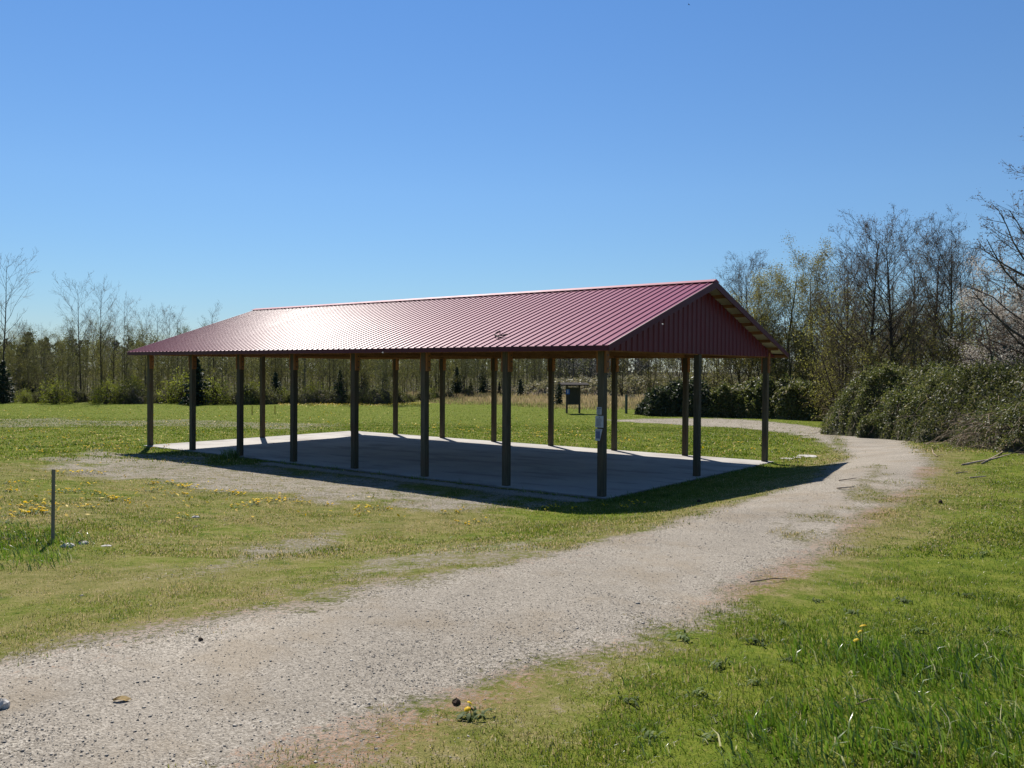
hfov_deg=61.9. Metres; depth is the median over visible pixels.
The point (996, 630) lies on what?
broad leaved weed
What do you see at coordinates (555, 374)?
young alder
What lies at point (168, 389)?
brown brush
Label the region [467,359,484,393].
young alder
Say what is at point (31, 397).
brown brush
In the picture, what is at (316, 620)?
gravel path
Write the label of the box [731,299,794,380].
brown thicket tree
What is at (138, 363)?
young alder
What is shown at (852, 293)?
bare alder
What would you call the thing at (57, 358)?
young alder
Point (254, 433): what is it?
dandelion flowers
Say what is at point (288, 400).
brown brush
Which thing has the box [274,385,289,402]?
green shrub
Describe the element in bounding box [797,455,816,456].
stone
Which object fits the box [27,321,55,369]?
bare poplar
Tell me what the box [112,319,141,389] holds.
young alder
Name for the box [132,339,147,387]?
young alder
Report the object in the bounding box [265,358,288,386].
young alder
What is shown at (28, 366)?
young alder
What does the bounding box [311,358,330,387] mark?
young alder
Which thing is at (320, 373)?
young alder
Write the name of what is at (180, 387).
green shrub
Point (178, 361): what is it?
bare poplar
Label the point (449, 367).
young alder
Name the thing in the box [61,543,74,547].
stone
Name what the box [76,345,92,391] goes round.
young alder
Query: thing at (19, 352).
young alder
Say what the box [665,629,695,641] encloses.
broad leaved weed
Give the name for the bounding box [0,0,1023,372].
sky
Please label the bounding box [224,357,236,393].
young alder
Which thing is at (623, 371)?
brown thicket tree
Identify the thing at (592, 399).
dry meadow grass
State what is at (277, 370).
young alder
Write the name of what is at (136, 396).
brown brush
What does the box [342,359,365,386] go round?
young alder
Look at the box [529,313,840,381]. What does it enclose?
forest
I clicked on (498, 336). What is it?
twig
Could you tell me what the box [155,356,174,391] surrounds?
young alder
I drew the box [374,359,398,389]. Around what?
young alder
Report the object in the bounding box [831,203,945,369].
bare alder
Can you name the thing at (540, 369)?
young alder
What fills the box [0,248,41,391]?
bare poplar
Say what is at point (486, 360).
conifer forest
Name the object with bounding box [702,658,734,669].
broad leaved weed
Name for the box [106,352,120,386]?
young alder
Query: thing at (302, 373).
young alder
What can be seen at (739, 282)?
bare alder
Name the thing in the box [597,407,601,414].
notice
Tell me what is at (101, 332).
bare poplar
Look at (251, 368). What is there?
young alder
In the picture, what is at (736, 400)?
bramble bush
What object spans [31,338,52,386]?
young alder
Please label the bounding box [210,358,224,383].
young alder
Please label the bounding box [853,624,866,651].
dandelion
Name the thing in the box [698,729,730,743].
broad leaved weed
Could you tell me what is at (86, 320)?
bare poplar
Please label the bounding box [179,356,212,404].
young spruce
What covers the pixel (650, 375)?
brown thicket tree
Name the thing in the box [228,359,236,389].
young alder
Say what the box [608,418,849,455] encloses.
dirt path
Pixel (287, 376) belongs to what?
young alder
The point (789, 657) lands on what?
broad leaved weed
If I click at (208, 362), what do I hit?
young alder
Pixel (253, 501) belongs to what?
dandelion
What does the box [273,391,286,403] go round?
brown brush
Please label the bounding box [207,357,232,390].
young alder
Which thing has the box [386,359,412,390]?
young alder
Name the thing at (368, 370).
young alder
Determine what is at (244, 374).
young alder
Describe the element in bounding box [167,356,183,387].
young alder
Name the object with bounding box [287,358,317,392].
young alder
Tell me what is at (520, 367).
young alder
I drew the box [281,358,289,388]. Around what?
young alder
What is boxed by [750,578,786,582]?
stick
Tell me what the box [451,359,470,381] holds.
young alder
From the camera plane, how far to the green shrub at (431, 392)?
97.98 m
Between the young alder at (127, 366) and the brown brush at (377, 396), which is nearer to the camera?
the brown brush at (377, 396)
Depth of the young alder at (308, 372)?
92.80 m
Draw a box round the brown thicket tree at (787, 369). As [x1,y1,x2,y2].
[760,290,820,381]
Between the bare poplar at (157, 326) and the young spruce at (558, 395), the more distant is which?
the bare poplar at (157, 326)
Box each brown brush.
[4,388,20,401]
[21,394,37,402]
[29,382,72,402]
[62,386,90,401]
[89,381,119,401]
[113,381,146,403]
[153,389,170,402]
[163,383,186,402]
[225,379,273,404]
[255,385,280,403]
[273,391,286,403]
[283,392,301,403]
[298,387,317,403]
[310,384,333,403]
[319,388,349,403]
[347,388,371,403]
[359,382,392,403]
[377,382,409,402]
[405,391,415,401]
[415,388,433,399]
[445,390,454,396]
[458,387,474,396]
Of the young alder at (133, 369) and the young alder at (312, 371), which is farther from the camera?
the young alder at (133, 369)
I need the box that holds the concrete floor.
[144,431,773,499]
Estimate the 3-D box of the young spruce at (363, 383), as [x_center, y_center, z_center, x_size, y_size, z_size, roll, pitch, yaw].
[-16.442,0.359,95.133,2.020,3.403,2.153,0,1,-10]
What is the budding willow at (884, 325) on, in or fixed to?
on the ground at (788, 592)
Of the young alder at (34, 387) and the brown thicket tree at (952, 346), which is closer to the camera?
the brown thicket tree at (952, 346)
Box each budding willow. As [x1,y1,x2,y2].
[729,242,834,381]
[745,230,869,383]
[849,290,929,380]
[886,286,959,370]
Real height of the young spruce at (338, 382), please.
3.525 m
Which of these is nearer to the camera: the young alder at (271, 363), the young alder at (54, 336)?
the young alder at (271, 363)
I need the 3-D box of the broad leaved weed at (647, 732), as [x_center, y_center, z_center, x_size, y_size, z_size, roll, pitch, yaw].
[0.642,1.656,4.022,0.130,0.028,0.166,1,1,41]
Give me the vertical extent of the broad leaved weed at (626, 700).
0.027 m
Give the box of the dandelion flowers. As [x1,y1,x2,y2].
[0,400,809,517]
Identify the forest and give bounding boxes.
[0,338,656,377]
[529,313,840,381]
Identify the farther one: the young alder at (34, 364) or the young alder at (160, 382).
the young alder at (34, 364)
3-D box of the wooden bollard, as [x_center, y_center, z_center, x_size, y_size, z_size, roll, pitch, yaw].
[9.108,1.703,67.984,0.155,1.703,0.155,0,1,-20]
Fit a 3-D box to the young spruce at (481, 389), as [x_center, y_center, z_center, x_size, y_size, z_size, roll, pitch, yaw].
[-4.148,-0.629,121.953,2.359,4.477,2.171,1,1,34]
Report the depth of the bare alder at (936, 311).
47.39 m
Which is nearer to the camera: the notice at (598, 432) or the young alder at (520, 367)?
the notice at (598, 432)
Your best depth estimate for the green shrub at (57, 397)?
78.78 m
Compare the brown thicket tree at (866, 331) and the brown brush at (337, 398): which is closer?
the brown thicket tree at (866, 331)
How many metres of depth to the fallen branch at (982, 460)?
19.35 m
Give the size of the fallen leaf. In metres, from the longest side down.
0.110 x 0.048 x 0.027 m
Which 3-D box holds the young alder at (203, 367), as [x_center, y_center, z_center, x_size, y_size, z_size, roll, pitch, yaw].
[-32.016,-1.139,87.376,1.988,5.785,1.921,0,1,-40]
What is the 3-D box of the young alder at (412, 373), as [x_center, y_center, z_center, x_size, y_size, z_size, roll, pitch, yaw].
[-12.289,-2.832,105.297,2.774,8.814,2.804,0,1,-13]
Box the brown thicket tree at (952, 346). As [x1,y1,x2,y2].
[926,301,989,370]
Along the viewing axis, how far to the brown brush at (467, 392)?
107.85 m
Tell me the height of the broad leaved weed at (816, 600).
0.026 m
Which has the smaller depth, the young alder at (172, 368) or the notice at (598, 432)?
the notice at (598, 432)
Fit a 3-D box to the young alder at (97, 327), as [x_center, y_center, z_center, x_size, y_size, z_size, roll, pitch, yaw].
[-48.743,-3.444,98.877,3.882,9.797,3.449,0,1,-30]
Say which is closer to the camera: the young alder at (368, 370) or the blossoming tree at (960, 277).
the blossoming tree at (960, 277)
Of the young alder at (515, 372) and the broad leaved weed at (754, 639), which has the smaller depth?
the broad leaved weed at (754, 639)
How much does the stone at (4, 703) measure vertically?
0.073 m
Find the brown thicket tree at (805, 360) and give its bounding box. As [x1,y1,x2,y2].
[793,274,876,413]
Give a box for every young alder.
[0,334,11,380]
[0,342,21,388]
[2,327,25,388]
[5,335,29,390]
[8,320,34,391]
[14,323,38,385]
[15,331,38,391]
[27,342,45,393]
[27,344,42,395]
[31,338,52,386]
[34,329,56,389]
[43,329,68,385]
[51,334,73,387]
[53,339,71,388]
[54,313,81,388]
[59,327,84,390]
[65,346,86,389]
[75,317,99,392]
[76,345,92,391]
[81,314,109,383]
[86,338,107,391]
[92,318,116,383]
[92,338,111,387]
[97,334,116,386]
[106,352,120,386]
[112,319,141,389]
[119,346,133,385]
[127,349,139,384]
[129,320,160,387]
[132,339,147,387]
[134,342,147,384]
[152,331,170,392]
[153,356,166,390]
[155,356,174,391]
[162,356,181,387]
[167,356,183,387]
[169,326,189,388]
[175,324,189,382]
[198,356,206,391]
[201,321,216,385]
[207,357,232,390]
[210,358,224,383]
[214,357,235,392]
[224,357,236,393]
[226,357,254,386]
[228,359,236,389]
[232,360,251,386]
[236,357,259,386]
[244,357,256,385]
[249,357,271,389]
[258,358,275,386]
[265,358,280,387]
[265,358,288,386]
[267,359,284,390]
[271,358,289,387]
[280,359,301,387]
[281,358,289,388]
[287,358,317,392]
[288,358,307,391]
[298,358,319,388]
[305,358,319,387]
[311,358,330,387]
[313,358,328,388]
[327,359,342,386]
[328,359,349,402]
[335,359,349,389]
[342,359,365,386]
[349,359,375,392]
[359,359,376,387]
[359,360,375,384]
[368,359,382,389]
[371,359,392,390]
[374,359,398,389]
[378,359,402,383]
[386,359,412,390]
[398,359,417,389]
[406,359,419,395]
[414,361,429,390]
[431,360,439,388]
[432,359,453,389]
[438,359,455,389]
[445,359,464,385]
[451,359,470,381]
[455,359,475,389]
[457,359,472,387]
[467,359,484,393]
[471,359,483,387]
[475,359,490,385]
[478,359,489,380]
[511,359,522,390]
[513,359,525,380]
[513,359,525,383]
[520,359,533,378]
[525,359,541,381]
[531,359,545,379]
[535,359,545,379]
[542,359,547,379]
[545,360,563,377]
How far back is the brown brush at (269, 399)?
81.07 m
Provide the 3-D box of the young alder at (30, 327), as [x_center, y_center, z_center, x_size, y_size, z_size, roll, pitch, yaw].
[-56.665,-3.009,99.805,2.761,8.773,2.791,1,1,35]
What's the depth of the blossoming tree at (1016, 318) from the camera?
31.53 m
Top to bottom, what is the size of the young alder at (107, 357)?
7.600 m
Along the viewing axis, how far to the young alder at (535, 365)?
128.63 m
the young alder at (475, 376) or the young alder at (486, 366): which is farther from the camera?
the young alder at (486, 366)
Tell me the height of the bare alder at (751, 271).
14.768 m
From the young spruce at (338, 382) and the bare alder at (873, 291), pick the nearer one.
the bare alder at (873, 291)
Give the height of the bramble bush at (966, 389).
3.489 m
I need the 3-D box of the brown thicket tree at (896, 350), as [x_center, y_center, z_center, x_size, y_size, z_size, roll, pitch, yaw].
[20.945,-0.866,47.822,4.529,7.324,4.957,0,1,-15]
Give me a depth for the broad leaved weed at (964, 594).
7.31 m
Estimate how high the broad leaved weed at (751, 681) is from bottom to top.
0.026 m
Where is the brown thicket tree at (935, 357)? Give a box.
[893,305,956,370]
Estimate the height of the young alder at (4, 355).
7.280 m
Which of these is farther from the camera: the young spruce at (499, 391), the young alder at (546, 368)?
the young alder at (546, 368)
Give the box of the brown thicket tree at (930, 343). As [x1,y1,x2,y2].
[911,309,982,369]
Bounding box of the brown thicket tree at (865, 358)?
[833,307,899,393]
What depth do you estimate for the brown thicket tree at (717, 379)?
79.74 m
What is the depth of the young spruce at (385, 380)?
96.00 m
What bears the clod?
on the gravel path at (316, 620)
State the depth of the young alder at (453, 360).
113.89 m
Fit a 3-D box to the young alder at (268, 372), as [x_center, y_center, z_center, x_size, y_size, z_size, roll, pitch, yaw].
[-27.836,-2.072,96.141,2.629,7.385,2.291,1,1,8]
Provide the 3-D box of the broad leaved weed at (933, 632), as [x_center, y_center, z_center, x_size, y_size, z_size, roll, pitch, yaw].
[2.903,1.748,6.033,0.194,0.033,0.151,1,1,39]
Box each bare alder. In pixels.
[713,249,793,379]
[715,256,761,380]
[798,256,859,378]
[807,236,899,389]
[812,207,928,378]
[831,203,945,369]
[868,238,970,371]
[893,218,987,368]
[902,205,1002,366]
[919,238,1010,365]
[952,135,1023,367]
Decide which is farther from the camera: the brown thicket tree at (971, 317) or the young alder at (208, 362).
the young alder at (208, 362)
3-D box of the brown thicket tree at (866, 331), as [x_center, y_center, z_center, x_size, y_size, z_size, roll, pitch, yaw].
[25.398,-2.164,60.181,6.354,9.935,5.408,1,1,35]
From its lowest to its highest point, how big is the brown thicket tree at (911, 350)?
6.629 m
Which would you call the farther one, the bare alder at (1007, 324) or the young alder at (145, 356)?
the young alder at (145, 356)
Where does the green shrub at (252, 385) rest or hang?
on the ground at (788, 592)
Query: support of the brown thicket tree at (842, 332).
on the ground at (788, 592)
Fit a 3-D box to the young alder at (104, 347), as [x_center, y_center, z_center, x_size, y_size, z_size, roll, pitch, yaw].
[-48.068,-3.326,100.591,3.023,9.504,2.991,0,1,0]
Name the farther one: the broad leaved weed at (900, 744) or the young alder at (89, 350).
the young alder at (89, 350)
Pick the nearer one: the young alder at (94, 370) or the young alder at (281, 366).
the young alder at (94, 370)
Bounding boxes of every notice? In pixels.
[595,416,603,427]
[595,429,601,440]
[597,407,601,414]
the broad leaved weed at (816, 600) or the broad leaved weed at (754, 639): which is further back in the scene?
the broad leaved weed at (816, 600)
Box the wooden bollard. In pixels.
[625,395,627,413]
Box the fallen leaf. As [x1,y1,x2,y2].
[113,695,131,700]
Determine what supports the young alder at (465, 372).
on the ground at (788, 592)
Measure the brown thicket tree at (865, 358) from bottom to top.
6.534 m
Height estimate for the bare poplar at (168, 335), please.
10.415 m
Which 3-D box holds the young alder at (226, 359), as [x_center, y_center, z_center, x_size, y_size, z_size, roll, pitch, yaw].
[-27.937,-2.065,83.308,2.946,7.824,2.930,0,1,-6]
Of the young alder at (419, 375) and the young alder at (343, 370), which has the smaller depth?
the young alder at (343, 370)
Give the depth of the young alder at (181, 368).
87.61 m
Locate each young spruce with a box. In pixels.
[0,361,16,402]
[10,332,49,393]
[40,336,56,387]
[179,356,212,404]
[268,372,282,394]
[333,370,348,402]
[359,373,370,391]
[380,370,389,387]
[449,367,463,395]
[476,366,490,393]
[497,382,501,393]
[516,379,525,395]
[554,381,564,404]
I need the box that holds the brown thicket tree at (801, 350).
[770,292,855,386]
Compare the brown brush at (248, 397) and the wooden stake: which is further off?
the brown brush at (248, 397)
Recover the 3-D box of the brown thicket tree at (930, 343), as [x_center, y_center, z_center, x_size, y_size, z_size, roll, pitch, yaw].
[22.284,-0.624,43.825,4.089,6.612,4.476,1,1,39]
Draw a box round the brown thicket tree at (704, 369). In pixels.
[689,358,723,383]
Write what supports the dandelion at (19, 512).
on the ground at (788, 592)
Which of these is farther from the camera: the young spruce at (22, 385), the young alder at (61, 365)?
the young spruce at (22, 385)
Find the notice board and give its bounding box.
[557,382,589,412]
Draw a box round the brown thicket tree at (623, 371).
[607,358,639,396]
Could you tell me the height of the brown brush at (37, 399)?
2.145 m
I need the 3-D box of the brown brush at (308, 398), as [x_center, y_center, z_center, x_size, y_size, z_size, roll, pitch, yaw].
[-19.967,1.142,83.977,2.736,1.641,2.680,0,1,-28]
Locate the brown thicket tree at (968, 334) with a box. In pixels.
[941,288,1023,368]
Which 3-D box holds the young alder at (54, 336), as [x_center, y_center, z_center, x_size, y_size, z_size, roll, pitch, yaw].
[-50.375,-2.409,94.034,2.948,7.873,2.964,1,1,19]
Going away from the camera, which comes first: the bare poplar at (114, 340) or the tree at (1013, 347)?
the tree at (1013, 347)
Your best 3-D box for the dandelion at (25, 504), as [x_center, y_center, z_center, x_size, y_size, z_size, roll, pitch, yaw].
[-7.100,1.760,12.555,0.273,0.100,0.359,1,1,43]
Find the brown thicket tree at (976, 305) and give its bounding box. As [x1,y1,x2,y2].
[922,276,1011,364]
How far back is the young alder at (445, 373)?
100.18 m
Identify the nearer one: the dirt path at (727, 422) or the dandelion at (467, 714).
the dandelion at (467, 714)
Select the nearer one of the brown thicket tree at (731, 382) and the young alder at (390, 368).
the brown thicket tree at (731, 382)
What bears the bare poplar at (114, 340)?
on the ground at (788, 592)
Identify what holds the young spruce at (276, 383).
on the ground at (788, 592)
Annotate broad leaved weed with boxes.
[611,696,641,707]
[637,727,666,745]
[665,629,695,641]
[685,687,715,697]
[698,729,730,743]
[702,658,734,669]
[739,634,774,647]
[743,676,769,685]
[780,656,800,662]
[806,597,825,603]
[842,608,862,615]
[869,736,922,759]
[891,595,912,603]
[912,625,939,633]
[952,592,976,598]
[980,626,1013,637]
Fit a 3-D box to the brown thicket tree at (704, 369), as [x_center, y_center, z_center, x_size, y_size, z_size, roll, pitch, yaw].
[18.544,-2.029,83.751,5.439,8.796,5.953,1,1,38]
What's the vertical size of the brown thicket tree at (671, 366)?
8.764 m
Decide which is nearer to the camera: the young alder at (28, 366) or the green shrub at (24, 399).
the green shrub at (24, 399)
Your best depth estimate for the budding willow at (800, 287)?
75.26 m
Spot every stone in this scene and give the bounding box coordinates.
[0,698,9,708]
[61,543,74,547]
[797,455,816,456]
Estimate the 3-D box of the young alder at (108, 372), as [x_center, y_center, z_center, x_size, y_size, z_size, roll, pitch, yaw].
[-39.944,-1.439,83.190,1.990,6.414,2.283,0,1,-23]
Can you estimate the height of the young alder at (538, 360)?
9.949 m
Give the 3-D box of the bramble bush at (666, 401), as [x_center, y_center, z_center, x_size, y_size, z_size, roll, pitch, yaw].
[12.975,0.927,66.001,7.019,3.300,5.492,0,1,0]
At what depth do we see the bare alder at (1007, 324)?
31.09 m
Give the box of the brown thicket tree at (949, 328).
[904,284,984,368]
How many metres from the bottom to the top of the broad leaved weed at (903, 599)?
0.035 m
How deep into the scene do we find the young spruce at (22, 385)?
107.59 m
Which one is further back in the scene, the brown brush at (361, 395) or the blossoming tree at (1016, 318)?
the brown brush at (361, 395)
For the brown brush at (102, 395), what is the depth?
83.47 m
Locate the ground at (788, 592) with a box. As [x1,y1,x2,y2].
[0,370,1023,767]
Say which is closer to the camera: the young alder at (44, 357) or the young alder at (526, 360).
the young alder at (44, 357)
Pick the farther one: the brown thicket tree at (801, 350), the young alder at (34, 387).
the young alder at (34, 387)
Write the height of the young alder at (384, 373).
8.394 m
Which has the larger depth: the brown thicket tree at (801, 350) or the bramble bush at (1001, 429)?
the brown thicket tree at (801, 350)
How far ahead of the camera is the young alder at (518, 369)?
134.29 m
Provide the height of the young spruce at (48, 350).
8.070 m
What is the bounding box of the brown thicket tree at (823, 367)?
[788,287,882,419]
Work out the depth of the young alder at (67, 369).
87.30 m
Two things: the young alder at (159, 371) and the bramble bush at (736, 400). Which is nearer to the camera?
the bramble bush at (736, 400)
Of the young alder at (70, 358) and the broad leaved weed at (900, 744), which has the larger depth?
the young alder at (70, 358)
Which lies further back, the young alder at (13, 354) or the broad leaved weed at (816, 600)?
the young alder at (13, 354)
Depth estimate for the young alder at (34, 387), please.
99.91 m
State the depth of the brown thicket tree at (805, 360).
59.63 m
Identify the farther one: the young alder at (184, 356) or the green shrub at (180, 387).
the young alder at (184, 356)
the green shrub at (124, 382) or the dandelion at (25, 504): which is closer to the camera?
the dandelion at (25, 504)
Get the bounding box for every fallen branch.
[961,454,1009,464]
[981,451,1003,463]
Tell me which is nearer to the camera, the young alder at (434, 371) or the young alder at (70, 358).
the young alder at (70, 358)
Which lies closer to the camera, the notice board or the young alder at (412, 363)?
the notice board
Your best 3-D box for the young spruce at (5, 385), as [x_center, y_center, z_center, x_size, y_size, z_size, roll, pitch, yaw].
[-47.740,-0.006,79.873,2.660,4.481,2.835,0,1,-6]
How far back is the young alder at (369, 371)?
99.44 m
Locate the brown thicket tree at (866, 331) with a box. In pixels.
[820,290,901,372]
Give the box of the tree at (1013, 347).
[990,300,1023,381]
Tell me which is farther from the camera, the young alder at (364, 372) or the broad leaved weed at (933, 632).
the young alder at (364, 372)
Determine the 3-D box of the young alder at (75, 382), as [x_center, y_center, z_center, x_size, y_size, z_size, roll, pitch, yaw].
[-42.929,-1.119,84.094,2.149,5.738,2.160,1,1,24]
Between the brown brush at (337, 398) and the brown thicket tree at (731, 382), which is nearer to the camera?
the brown thicket tree at (731, 382)
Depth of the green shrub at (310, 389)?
85.91 m
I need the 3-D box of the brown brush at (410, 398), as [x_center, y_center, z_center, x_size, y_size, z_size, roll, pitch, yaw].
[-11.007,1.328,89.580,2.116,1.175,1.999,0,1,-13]
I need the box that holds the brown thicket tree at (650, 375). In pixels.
[633,358,663,394]
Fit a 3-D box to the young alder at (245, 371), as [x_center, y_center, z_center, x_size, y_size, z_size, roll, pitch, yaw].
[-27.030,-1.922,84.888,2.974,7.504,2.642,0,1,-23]
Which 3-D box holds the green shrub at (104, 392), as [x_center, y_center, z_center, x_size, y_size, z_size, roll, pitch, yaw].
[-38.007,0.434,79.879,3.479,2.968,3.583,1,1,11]
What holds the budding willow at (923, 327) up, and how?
on the ground at (788, 592)
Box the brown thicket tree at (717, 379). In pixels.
[693,358,735,390]
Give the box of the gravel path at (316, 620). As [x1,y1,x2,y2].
[0,436,931,767]
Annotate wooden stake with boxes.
[51,469,54,541]
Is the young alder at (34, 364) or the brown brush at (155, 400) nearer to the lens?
the brown brush at (155, 400)
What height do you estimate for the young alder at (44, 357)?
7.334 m
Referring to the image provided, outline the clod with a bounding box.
[452,697,460,705]
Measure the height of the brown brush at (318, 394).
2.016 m
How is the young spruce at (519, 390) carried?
on the ground at (788, 592)
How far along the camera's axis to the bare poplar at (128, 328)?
91.88 m
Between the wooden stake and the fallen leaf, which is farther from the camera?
the wooden stake
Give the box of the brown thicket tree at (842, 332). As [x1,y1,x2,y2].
[812,279,888,387]
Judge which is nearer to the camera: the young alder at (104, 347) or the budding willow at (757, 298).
the budding willow at (757, 298)
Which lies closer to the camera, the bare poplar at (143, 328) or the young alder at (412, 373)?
the bare poplar at (143, 328)
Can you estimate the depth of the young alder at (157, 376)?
88.67 m
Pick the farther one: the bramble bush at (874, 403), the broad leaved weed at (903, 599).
the bramble bush at (874, 403)
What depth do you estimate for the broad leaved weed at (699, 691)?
4.59 m
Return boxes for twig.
[494,330,508,337]
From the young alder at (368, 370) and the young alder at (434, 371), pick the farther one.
the young alder at (434, 371)
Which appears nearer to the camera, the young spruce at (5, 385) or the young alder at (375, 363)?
the young spruce at (5, 385)
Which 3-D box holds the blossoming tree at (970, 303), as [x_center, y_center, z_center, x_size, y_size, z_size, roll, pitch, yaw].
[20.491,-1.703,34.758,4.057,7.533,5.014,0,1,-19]
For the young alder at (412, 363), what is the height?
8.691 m
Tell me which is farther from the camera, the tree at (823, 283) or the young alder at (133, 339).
the young alder at (133, 339)
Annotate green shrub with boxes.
[13,386,33,402]
[37,375,76,404]
[87,375,127,403]
[109,369,146,403]
[156,366,188,403]
[201,374,233,404]
[244,380,269,403]
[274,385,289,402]
[298,379,327,396]
[429,388,435,397]
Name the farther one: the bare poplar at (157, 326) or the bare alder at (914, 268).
the bare poplar at (157, 326)
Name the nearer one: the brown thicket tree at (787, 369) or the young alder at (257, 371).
the brown thicket tree at (787, 369)
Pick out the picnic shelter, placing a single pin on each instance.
(698, 319)
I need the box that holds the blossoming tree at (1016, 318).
[985,284,1023,368]
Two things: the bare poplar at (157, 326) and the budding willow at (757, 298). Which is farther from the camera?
the bare poplar at (157, 326)
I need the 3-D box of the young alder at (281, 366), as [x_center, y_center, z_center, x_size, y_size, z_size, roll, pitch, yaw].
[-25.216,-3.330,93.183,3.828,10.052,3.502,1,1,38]
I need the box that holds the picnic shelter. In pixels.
[127,279,788,496]
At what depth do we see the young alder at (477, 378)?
114.13 m
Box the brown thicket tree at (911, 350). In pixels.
[873,313,940,385]
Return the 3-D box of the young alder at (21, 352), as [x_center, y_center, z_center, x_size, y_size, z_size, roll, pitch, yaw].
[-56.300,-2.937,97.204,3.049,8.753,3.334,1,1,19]
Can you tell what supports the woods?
on the ground at (788, 592)
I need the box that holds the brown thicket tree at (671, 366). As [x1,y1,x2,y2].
[653,358,693,388]
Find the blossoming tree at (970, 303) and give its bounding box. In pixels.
[943,252,1023,371]
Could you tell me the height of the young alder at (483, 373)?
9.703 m
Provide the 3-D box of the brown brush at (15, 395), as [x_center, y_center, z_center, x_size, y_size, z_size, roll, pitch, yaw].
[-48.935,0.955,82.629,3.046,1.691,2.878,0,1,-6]
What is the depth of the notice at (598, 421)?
16.78 m
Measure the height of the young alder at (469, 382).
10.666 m
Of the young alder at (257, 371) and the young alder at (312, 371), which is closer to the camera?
the young alder at (257, 371)
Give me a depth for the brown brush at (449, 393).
104.61 m
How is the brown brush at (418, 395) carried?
on the ground at (788, 592)
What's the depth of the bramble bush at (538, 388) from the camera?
110.12 m
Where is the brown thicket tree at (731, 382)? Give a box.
[704,304,776,386]
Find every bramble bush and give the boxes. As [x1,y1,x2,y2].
[511,372,841,397]
[634,376,712,416]
[704,373,838,420]
[808,356,977,440]
[894,352,1023,443]
[924,392,1023,454]
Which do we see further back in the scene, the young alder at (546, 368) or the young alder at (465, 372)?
the young alder at (546, 368)
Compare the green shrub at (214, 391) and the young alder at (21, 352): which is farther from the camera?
the young alder at (21, 352)
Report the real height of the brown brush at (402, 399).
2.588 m
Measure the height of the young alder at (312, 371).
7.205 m
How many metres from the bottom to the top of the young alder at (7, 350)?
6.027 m
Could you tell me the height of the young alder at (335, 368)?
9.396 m
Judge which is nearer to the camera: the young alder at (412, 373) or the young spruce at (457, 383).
the young alder at (412, 373)
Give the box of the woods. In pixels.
[0,328,593,394]
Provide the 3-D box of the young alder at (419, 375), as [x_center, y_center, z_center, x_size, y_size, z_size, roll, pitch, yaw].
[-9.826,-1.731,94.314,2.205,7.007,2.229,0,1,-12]
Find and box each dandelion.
[9,509,30,515]
[15,506,36,515]
[19,500,43,506]
[242,498,259,505]
[454,701,493,720]
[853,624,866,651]
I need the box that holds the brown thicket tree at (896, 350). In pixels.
[840,304,926,378]
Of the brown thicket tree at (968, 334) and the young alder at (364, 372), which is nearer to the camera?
the brown thicket tree at (968, 334)
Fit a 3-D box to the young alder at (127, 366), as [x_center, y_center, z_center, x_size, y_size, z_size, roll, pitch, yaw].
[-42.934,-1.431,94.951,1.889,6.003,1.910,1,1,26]
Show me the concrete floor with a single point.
(566, 470)
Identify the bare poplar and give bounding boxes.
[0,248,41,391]
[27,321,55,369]
[53,272,101,391]
[81,277,128,401]
[95,301,129,385]
[111,292,144,389]
[128,306,156,384]
[144,305,176,393]
[156,307,183,387]
[161,307,185,383]
[199,308,222,377]
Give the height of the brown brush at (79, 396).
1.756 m
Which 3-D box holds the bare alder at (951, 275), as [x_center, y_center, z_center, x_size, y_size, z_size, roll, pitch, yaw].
[24.267,-3.529,46.908,5.951,12.288,6.276,0,1,6]
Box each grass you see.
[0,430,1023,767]
[401,389,644,409]
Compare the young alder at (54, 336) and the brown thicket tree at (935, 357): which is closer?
the brown thicket tree at (935, 357)
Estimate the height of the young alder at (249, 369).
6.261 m
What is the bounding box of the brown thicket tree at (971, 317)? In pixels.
[948,270,1023,368]
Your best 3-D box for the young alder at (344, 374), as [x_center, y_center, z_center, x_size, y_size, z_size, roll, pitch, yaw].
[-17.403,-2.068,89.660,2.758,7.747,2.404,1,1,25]
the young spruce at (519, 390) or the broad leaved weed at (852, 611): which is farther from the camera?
the young spruce at (519, 390)
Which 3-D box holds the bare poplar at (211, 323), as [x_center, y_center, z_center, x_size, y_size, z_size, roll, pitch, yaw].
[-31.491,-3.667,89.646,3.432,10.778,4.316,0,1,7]

